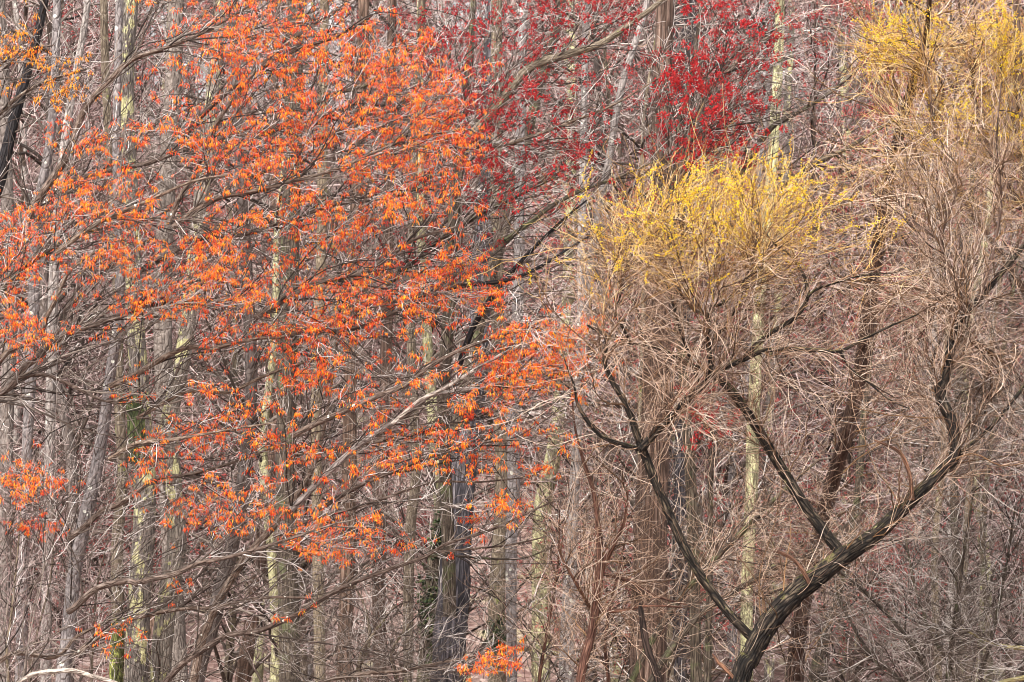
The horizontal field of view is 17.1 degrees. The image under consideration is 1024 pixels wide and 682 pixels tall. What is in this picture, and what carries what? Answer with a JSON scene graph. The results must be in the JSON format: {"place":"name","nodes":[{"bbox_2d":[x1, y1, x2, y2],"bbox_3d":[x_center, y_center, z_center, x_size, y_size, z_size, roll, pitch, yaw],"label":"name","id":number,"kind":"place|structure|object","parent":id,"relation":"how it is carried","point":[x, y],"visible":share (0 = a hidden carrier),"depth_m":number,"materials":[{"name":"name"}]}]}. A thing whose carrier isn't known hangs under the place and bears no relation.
{"place":"outdoors","nodes":[
{"label":"outdoors","id":0,"kind":"place"},
{"bbox_2d":[20,0,1003,141],"label":"sky","id":1,"kind":"structure","parent":0,"point":[64,0],"materials":[{"name":"white"}]},
{"bbox_2d":[11,108,1023,681],"bbox_3d":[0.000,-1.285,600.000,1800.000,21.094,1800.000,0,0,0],"label":"ground","id":2,"kind":"structure","parent":0,"point":[523,674],"depth_m":93.88,"materials":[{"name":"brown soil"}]},
{"bbox_2d":[0,0,111,225],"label":"bare tree","id":3,"kind":"object","parent":2,"relation":"on","point":[5,154],"visible":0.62,"depth_m":46.94,"materials":[{"name":"black plant"}]},
{"bbox_2d":[0,0,117,126],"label":"maple tree","id":4,"kind":"object","parent":2,"relation":"on","point":[16,55],"visible":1,"depth_m":43.28,"materials":[{"name":"orange plant"}]},
{"bbox_2d":[0,387,157,681],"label":"shrub","id":5,"kind":"object","parent":2,"relation":"on","point":[22,597],"visible":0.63,"depth_m":43.97,"materials":[{"name":"beige plant"}]},
{"bbox_2d":[0,0,164,681],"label":"bare tree","id":6,"kind":"object","parent":2,"relation":"on","point":[7,366],"visible":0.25,"depth_m":49.91,"materials":[{"name":"grey plant"}]},
{"bbox_2d":[0,0,177,681],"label":"bare tree","id":7,"kind":"object","parent":2,"relation":"on","point":[54,267],"visible":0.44,"depth_m":45.95,"materials":[{"name":"grey plant"}]},
{"bbox_2d":[0,0,186,679],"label":"bare tree","id":8,"kind":"object","parent":2,"relation":"on","point":[63,326],"visible":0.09,"depth_m":65.17,"materials":[{"name":"grey plant"}]},
{"bbox_2d":[0,0,203,681],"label":"bare tree","id":9,"kind":"object","parent":2,"relation":"on","point":[61,387],"visible":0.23,"depth_m":58.78,"materials":[{"name":"grey plant"}]},
{"bbox_2d":[0,0,216,662],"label":"bare tree","id":10,"kind":"object","parent":2,"relation":"on","point":[87,425],"visible":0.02,"depth_m":87.69,"materials":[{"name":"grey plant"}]},
{"bbox_2d":[0,0,223,681],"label":"bare tree","id":11,"kind":"object","parent":2,"relation":"on","point":[106,92],"visible":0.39,"depth_m":48.34,"materials":[{"name":"beige plant"}]},
{"bbox_2d":[0,0,224,592],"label":"bare tree","id":12,"kind":"object","parent":2,"relation":"on","point":[149,35],"visible":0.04,"depth_m":92.68,"materials":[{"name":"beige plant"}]},
{"bbox_2d":[0,0,231,681],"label":"bare tree","id":13,"kind":"object","parent":2,"relation":"on","point":[135,658],"visible":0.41,"depth_m":46.88,"materials":[{"name":"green plant"}]},
{"bbox_2d":[0,0,231,681],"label":"bare tree","id":14,"kind":"object","parent":2,"relation":"on","point":[12,5],"visible":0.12,"depth_m":61.26,"materials":[{"name":"grey plant"}]},
{"bbox_2d":[1,0,230,681],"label":"bare tree","id":15,"kind":"object","parent":2,"relation":"on","point":[52,119],"visible":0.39,"depth_m":44.95,"materials":[{"name":"grey plant"}]},
{"bbox_2d":[40,0,210,649],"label":"bare tree","id":16,"kind":"object","parent":2,"relation":"on","point":[138,99],"visible":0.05,"depth_m":92.06,"materials":[{"name":"grey plant"}]},
{"bbox_2d":[0,0,255,680],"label":"bare tree","id":17,"kind":"object","parent":2,"relation":"on","point":[186,195],"visible":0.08,"depth_m":69.07,"materials":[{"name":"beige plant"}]},
{"bbox_2d":[0,0,256,681],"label":"bare tree","id":18,"kind":"object","parent":2,"relation":"on","point":[66,11],"visible":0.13,"depth_m":63.20,"materials":[{"name":"grey plant"}]},
{"bbox_2d":[27,0,237,545],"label":"bare tree","id":19,"kind":"object","parent":2,"relation":"on","point":[158,91],"visible":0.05,"depth_m":99.02,"materials":[{"name":"grey plant"}]},
{"bbox_2d":[0,0,338,645],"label":"bare tree","id":20,"kind":"object","parent":2,"relation":"on","point":[152,618],"visible":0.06,"depth_m":80.69,"materials":[{"name":"grey plant"}]},
{"bbox_2d":[66,0,276,681],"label":"bare tree","id":21,"kind":"object","parent":2,"relation":"on","point":[163,341],"visible":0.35,"depth_m":54.88,"materials":[{"name":"grey plant"}]},
{"bbox_2d":[36,0,330,681],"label":"bare tree","id":22,"kind":"object","parent":2,"relation":"on","point":[164,624],"visible":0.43,"depth_m":47.40,"materials":[{"name":"grey plant"}]},
{"bbox_2d":[0,76,389,541],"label":"maple tree","id":23,"kind":"object","parent":2,"relation":"on","point":[46,342],"visible":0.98,"depth_m":41.13,"materials":[{"name":"orange plant"}]},
{"bbox_2d":[98,0,334,505],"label":"bare tree","id":24,"kind":"object","parent":2,"relation":"on","point":[188,199],"visible":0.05,"depth_m":99.65,"materials":[{"name":"grey plant"}]},
{"bbox_2d":[114,0,336,603],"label":"bare tree","id":25,"kind":"object","parent":2,"relation":"on","point":[202,402],"visible":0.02,"depth_m":95.92,"materials":[{"name":"grey plant"}]},
{"bbox_2d":[91,0,379,681],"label":"bare tree","id":26,"kind":"object","parent":2,"relation":"on","point":[229,674],"visible":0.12,"depth_m":68.71,"materials":[{"name":"beige plant"}]},
{"bbox_2d":[158,106,360,681],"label":"bare tree","id":27,"kind":"object","parent":2,"relation":"on","point":[258,380],"visible":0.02,"depth_m":85.04,"materials":[{"name":"grey plant"}]},
{"bbox_2d":[0,0,530,681],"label":"maple tree","id":28,"kind":"object","parent":2,"relation":"on","point":[238,150],"visible":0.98,"depth_m":41.48,"materials":[{"name":"orange plant"}]},
{"bbox_2d":[100,0,432,681],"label":"bare tree","id":29,"kind":"object","parent":2,"relation":"on","point":[272,573],"visible":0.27,"depth_m":59.23,"materials":[{"name":"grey plant"}]},
{"bbox_2d":[95,0,462,681],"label":"bare tree","id":30,"kind":"object","parent":2,"relation":"on","point":[245,664],"visible":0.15,"depth_m":65.16,"materials":[{"name":"grey plant"}]},
{"bbox_2d":[165,0,392,681],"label":"bare tree","id":31,"kind":"object","parent":2,"relation":"on","point":[291,410],"visible":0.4,"depth_m":53.87,"materials":[{"name":"grey plant"}]},
{"bbox_2d":[185,0,374,681],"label":"bare tree","id":32,"kind":"object","parent":2,"relation":"on","point":[260,670],"visible":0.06,"depth_m":76.45,"materials":[{"name":"grey plant"}]},
{"bbox_2d":[0,0,573,681],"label":"maple tree","id":33,"kind":"object","parent":2,"relation":"on","point":[72,602],"visible":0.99,"depth_m":41.43,"materials":[{"name":"orange plant"}]},
{"bbox_2d":[195,22,419,681],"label":"bare tree","id":34,"kind":"object","parent":2,"relation":"on","point":[312,633],"visible":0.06,"depth_m":77.72,"materials":[{"name":"grey plant"}]},
{"bbox_2d":[128,0,488,681],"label":"bare tree","id":35,"kind":"object","parent":2,"relation":"on","point":[302,566],"visible":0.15,"depth_m":68.53,"materials":[{"name":"beige plant"}]},
{"bbox_2d":[255,0,391,681],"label":"bare tree","id":36,"kind":"object","parent":2,"relation":"on","point":[319,260],"visible":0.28,"depth_m":56.93,"materials":[{"name":"beige plant"}]},
{"bbox_2d":[224,0,428,378],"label":"bare tree","id":37,"kind":"object","parent":2,"relation":"on","point":[350,127],"visible":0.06,"depth_m":113.12,"materials":[{"name":"grey plant"}]},
{"bbox_2d":[178,538,502,681],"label":"shrub","id":38,"kind":"object","parent":2,"relation":"on","point":[361,660],"visible":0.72,"depth_m":44.48,"materials":[{"name":"beige plant"}]},
{"bbox_2d":[225,0,469,681],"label":"bare tree","id":39,"kind":"object","parent":2,"relation":"on","point":[366,12],"visible":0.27,"depth_m":55.91,"materials":[{"name":"grey plant"}]},
{"bbox_2d":[265,0,442,456],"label":"bare tree","id":40,"kind":"object","parent":2,"relation":"on","point":[355,13],"visible":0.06,"depth_m":105.42,"materials":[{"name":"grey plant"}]},
{"bbox_2d":[303,0,450,335],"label":"bare tree","id":41,"kind":"object","parent":2,"relation":"on","point":[375,117],"visible":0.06,"depth_m":116.13,"materials":[{"name":"grey plant"}]},
{"bbox_2d":[306,0,471,681],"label":"bare tree","id":42,"kind":"object","parent":2,"relation":"on","point":[383,347],"visible":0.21,"depth_m":59.91,"materials":[{"name":"grey plant"}]},
{"bbox_2d":[235,0,585,681],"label":"bare tree","id":43,"kind":"object","parent":2,"relation":"on","point":[412,527],"visible":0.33,"depth_m":50.95,"materials":[{"name":"beige plant"}]},
{"bbox_2d":[307,0,516,489],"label":"bare tree","id":44,"kind":"object","parent":2,"relation":"on","point":[427,23],"visible":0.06,"depth_m":103.63,"materials":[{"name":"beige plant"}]},
{"bbox_2d":[224,0,630,681],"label":"bare tree","id":45,"kind":"object","parent":2,"relation":"on","point":[428,352],"visible":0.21,"depth_m":60.02,"materials":[{"name":"grey plant"}]},
{"bbox_2d":[189,75,669,681],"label":"maple tree","id":46,"kind":"object","parent":2,"relation":"on","point":[513,377],"visible":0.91,"depth_m":40.76,"materials":[{"name":"orange plant"}]},
{"bbox_2d":[307,0,573,680],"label":"bare tree","id":47,"kind":"object","parent":2,"relation":"on","point":[457,345],"visible":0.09,"depth_m":74.80,"materials":[{"name":"grey plant"}]},
{"bbox_2d":[339,0,544,408],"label":"bare tree","id":48,"kind":"object","parent":2,"relation":"on","point":[424,158],"visible":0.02,"depth_m":105.11,"materials":[{"name":"grey plant"}]},
{"bbox_2d":[307,0,595,652],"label":"bare tree","id":49,"kind":"object","parent":2,"relation":"on","point":[462,241],"visible":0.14,"depth_m":76.18,"materials":[{"name":"grey plant"}]},
{"bbox_2d":[322,0,609,681],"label":"bare tree","id":50,"kind":"object","parent":2,"relation":"on","point":[462,566],"visible":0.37,"depth_m":47.90,"materials":[{"name":"plant"}]},
{"bbox_2d":[301,0,655,681],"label":"bare tree","id":51,"kind":"object","parent":2,"relation":"on","point":[427,586],"visible":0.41,"depth_m":49.41,"materials":[{"name":"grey plant"}]},
{"bbox_2d":[334,0,627,681],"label":"bare tree","id":52,"kind":"object","parent":2,"relation":"on","point":[498,539],"visible":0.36,"depth_m":51.91,"materials":[{"name":"beige plant"}]},
{"bbox_2d":[396,0,581,432],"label":"bare tree","id":53,"kind":"object","parent":2,"relation":"on","point":[508,38],"visible":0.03,"depth_m":104.87,"materials":[{"name":"grey plant"}]},
{"bbox_2d":[378,0,640,681],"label":"bare tree","id":54,"kind":"object","parent":2,"relation":"on","point":[511,607],"visible":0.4,"depth_m":47.94,"materials":[{"name":"grey plant"}]},
{"bbox_2d":[315,0,725,616],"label":"maple tree","id":55,"kind":"object","parent":2,"relation":"on","point":[529,64],"visible":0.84,"depth_m":44.23,"materials":[{"name":"red plant"}]},
{"bbox_2d":[411,0,678,681],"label":"bare tree","id":56,"kind":"object","parent":2,"relation":"on","point":[584,121],"visible":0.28,"depth_m":49.95,"materials":[{"name":"grey plant"}]},
{"bbox_2d":[474,0,618,681],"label":"bare tree","id":57,"kind":"object","parent":2,"relation":"on","point":[536,544],"visible":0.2,"depth_m":67.87,"materials":[{"name":"grey plant"}]},
{"bbox_2d":[425,0,682,681],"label":"bare tree","id":58,"kind":"object","parent":2,"relation":"on","point":[629,59],"visible":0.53,"depth_m":45.96,"materials":[{"name":"grey plant"}]},
{"bbox_2d":[437,0,720,681],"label":"bare tree","id":59,"kind":"object","parent":2,"relation":"on","point":[619,660],"visible":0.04,"depth_m":76.18,"materials":[{"name":"grey plant"}]},
{"bbox_2d":[440,399,726,681],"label":"shrub","id":60,"kind":"object","parent":2,"relation":"on","point":[545,649],"visible":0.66,"depth_m":43.51,"materials":[{"name":"brown plant"}]},
{"bbox_2d":[481,0,721,681],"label":"bare tree","id":61,"kind":"object","parent":2,"relation":"on","point":[596,678],"visible":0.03,"depth_m":78.69,"materials":[{"name":"grey plant"}]},
{"bbox_2d":[496,374,731,681],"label":"sapling","id":62,"kind":"object","parent":2,"relation":"on","point":[601,561],"visible":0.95,"depth_m":41.00,"materials":[{"name":"brown plant"}]},
{"bbox_2d":[457,0,791,675],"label":"bare tree","id":63,"kind":"object","parent":2,"relation":"on","point":[635,457],"visible":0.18,"depth_m":63.51,"materials":[{"name":"grey plant"}]},
{"bbox_2d":[470,0,815,679],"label":"bare tree","id":64,"kind":"object","parent":2,"relation":"on","point":[550,276],"visible":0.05,"depth_m":69.00,"materials":[{"name":"grey plant"}]},
{"bbox_2d":[505,43,786,681],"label":"bare tree","id":65,"kind":"object","parent":2,"relation":"on","point":[625,669],"visible":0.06,"depth_m":69.39,"materials":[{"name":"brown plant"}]},
{"bbox_2d":[638,603,662,681],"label":"dead stem","id":66,"kind":"object","parent":2,"relation":"on","point":[648,651],"visible":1,"depth_m":40.57,"materials":[{"name":"brown plant"}]},
{"bbox_2d":[524,0,781,665],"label":"bare tree","id":67,"kind":"object","parent":2,"relation":"on","point":[610,64],"visible":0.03,"depth_m":73.41,"materials":[{"name":"grey plant"}]},
{"bbox_2d":[527,0,783,681],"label":"bare tree","id":68,"kind":"object","parent":2,"relation":"on","point":[662,10],"visible":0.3,"depth_m":46.85,"materials":[{"name":"brown plant"}]},
{"bbox_2d":[507,0,810,681],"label":"bare tree","id":69,"kind":"object","parent":2,"relation":"on","point":[669,673],"visible":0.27,"depth_m":58.06,"materials":[{"name":"beige plant"}]},
{"bbox_2d":[518,0,818,680],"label":"bare tree","id":70,"kind":"object","parent":2,"relation":"on","point":[696,258],"visible":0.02,"depth_m":77.84,"materials":[{"name":"grey plant"}]},
{"bbox_2d":[491,0,854,614],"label":"bare tree","id":71,"kind":"object","parent":2,"relation":"on","point":[561,393],"visible":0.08,"depth_m":67.89,"materials":[{"name":"grey plant"}]},
{"bbox_2d":[585,0,760,628],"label":"bare tree","id":72,"kind":"object","parent":2,"relation":"on","point":[672,335],"visible":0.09,"depth_m":63.82,"materials":[{"name":"grey plant"}]},
{"bbox_2d":[515,0,871,681],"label":"bare tree","id":73,"kind":"object","parent":2,"relation":"on","point":[609,95],"visible":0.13,"depth_m":62.11,"materials":[{"name":"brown plant"}]},
{"bbox_2d":[659,77,765,681],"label":"maple tree","id":74,"kind":"object","parent":2,"relation":"on","point":[708,655],"visible":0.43,"depth_m":46.02,"materials":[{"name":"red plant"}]},
{"bbox_2d":[617,0,821,681],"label":"bare tree","id":75,"kind":"object","parent":2,"relation":"on","point":[681,489],"visible":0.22,"depth_m":59.90,"materials":[{"name":"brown plant"}]},
{"bbox_2d":[546,0,910,681],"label":"bare tree","id":76,"kind":"object","parent":2,"relation":"on","point":[728,478],"visible":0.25,"depth_m":65.10,"materials":[{"name":"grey plant"}]},
{"bbox_2d":[444,18,1023,681],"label":"willow tree","id":77,"kind":"object","parent":2,"relation":"on","point":[790,598],"visible":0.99,"depth_m":39.86,"materials":[{"name":"brown plant"}]},
{"bbox_2d":[638,0,858,680],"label":"bare tree","id":78,"kind":"object","parent":2,"relation":"on","point":[748,617],"visible":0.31,"depth_m":52.92,"materials":[{"name":"yellow plant"}]},
{"bbox_2d":[600,0,913,681],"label":"maple tree","id":79,"kind":"object","parent":2,"relation":"on","point":[677,142],"visible":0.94,"depth_m":44.38,"materials":[{"name":"red plant"}]},
{"bbox_2d":[628,389,890,681],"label":"shrub","id":80,"kind":"object","parent":2,"relation":"on","point":[714,559],"visible":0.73,"depth_m":44.11,"materials":[{"name":"brown plant"}]},
{"bbox_2d":[696,0,844,681],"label":"bare tree","id":81,"kind":"object","parent":2,"relation":"on","point":[768,665],"visible":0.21,"depth_m":65.93,"materials":[{"name":"beige plant"}]},
{"bbox_2d":[647,431,923,681],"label":"shrub","id":82,"kind":"object","parent":2,"relation":"on","point":[679,638],"visible":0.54,"depth_m":45.09,"materials":[{"name":"brown plant"}]},
{"bbox_2d":[729,0,928,681],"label":"bare tree","id":83,"kind":"object","parent":2,"relation":"on","point":[850,39],"visible":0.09,"depth_m":83.22,"materials":[{"name":"beige plant"}]},
{"bbox_2d":[751,0,913,680],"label":"bare tree","id":84,"kind":"object","parent":2,"relation":"on","point":[841,68],"visible":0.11,"depth_m":77.92,"materials":[{"name":"brown plant"}]},
{"bbox_2d":[705,0,961,681],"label":"bare tree","id":85,"kind":"object","parent":2,"relation":"on","point":[833,177],"visible":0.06,"depth_m":88.48,"materials":[{"name":"brown plant"}]},
{"bbox_2d":[667,0,1023,681],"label":"bare tree","id":86,"kind":"object","parent":2,"relation":"on","point":[840,457],"visible":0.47,"depth_m":46.97,"materials":[{"name":"brown plant"}]},
{"bbox_2d":[715,0,988,681],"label":"bare tree","id":87,"kind":"object","parent":2,"relation":"on","point":[824,664],"visible":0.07,"depth_m":85.00,"materials":[{"name":"brown plant"}]},
{"bbox_2d":[704,212,1004,681],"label":"bare tree","id":88,"kind":"object","parent":2,"relation":"on","point":[857,504],"visible":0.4,"depth_m":51.95,"materials":[{"name":"brown plant"}]},
{"bbox_2d":[700,0,1023,681],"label":"bare tree","id":89,"kind":"object","parent":2,"relation":"on","point":[807,22],"visible":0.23,"depth_m":67.61,"materials":[{"name":"brown plant"}]},
{"bbox_2d":[718,9,1008,681],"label":"bare tree","id":90,"kind":"object","parent":2,"relation":"on","point":[881,411],"visible":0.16,"depth_m":73.77,"materials":[{"name":"brown plant"}]},
{"bbox_2d":[739,5,1006,681],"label":"bare tree","id":91,"kind":"object","parent":2,"relation":"on","point":[876,672],"visible":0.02,"depth_m":87.25,"materials":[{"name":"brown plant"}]},
{"bbox_2d":[724,415,1023,681],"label":"shrub","id":92,"kind":"object","parent":2,"relation":"on","point":[990,642],"visible":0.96,"depth_m":42.35,"materials":[{"name":"brown plant"}]},
{"bbox_2d":[760,0,1022,681],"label":"bare tree","id":93,"kind":"object","parent":2,"relation":"on","point":[825,203],"visible":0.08,"depth_m":77.56,"materials":[{"name":"brown plant"}]},
{"bbox_2d":[773,164,1023,681],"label":"bare tree","id":94,"kind":"object","parent":2,"relation":"on","point":[934,533],"visible":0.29,"depth_m":49.95,"materials":[{"name":"beige plant"}]},
{"bbox_2d":[783,0,1023,681],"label":"bare tree","id":95,"kind":"object","parent":2,"relation":"on","point":[849,49],"visible":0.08,"depth_m":76.79,"materials":[{"name":"beige plant"}]},
{"bbox_2d":[786,0,1023,681],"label":"bare tree","id":96,"kind":"object","parent":2,"relation":"on","point":[950,17],"visible":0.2,"depth_m":65.89,"materials":[{"name":"brown plant"}]},
{"bbox_2d":[796,0,1023,295],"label":"willow tree","id":97,"kind":"object","parent":2,"relation":"on","point":[1014,46],"visible":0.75,"depth_m":41.65,"materials":[{"name":"yellow plant"}]},
{"bbox_2d":[805,0,1023,681],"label":"bare tree","id":98,"kind":"object","parent":2,"relation":"on","point":[984,245],"visible":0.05,"depth_m":71.34,"materials":[{"name":"brown plant"}]},
{"bbox_2d":[806,0,1023,678],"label":"bare tree","id":99,"kind":"object","parent":2,"relation":"on","point":[913,245],"visible":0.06,"depth_m":76.29,"materials":[{"name":"brown plant"}]},
{"bbox_2d":[813,52,1023,681],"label":"bare tree","id":100,"kind":"object","parent":2,"relation":"on","point":[955,516],"visible":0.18,"depth_m":50.94,"materials":[{"name":"brown plant"}]},
{"bbox_2d":[821,221,1023,681],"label":"bare tree","id":101,"kind":"object","parent":2,"relation":"on","point":[965,514],"visible":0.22,"depth_m":51.97,"materials":[{"name":"beige plant"}]},
{"bbox_2d":[828,188,1023,559],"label":"shrub","id":102,"kind":"object","parent":2,"relation":"on","point":[988,410],"visible":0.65,"depth_m":40.93,"materials":[{"name":"brown plant"}]},
{"bbox_2d":[861,158,1023,681],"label":"bare tree","id":103,"kind":"object","parent":2,"relation":"on","point":[984,501],"visible":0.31,"depth_m":47.97,"materials":[{"name":"brown plant"}]},
{"bbox_2d":[889,139,1023,678],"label":"bare tree","id":104,"kind":"object","parent":2,"relation":"on","point":[1010,663],"visible":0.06,"depth_m":77.82,"materials":[{"name":"brown plant"}]},
{"bbox_2d":[892,89,1023,673],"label":"bare tree","id":105,"kind":"object","parent":2,"relation":"on","point":[1021,324],"visible":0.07,"depth_m":73.88,"materials":[{"name":"brown plant"}]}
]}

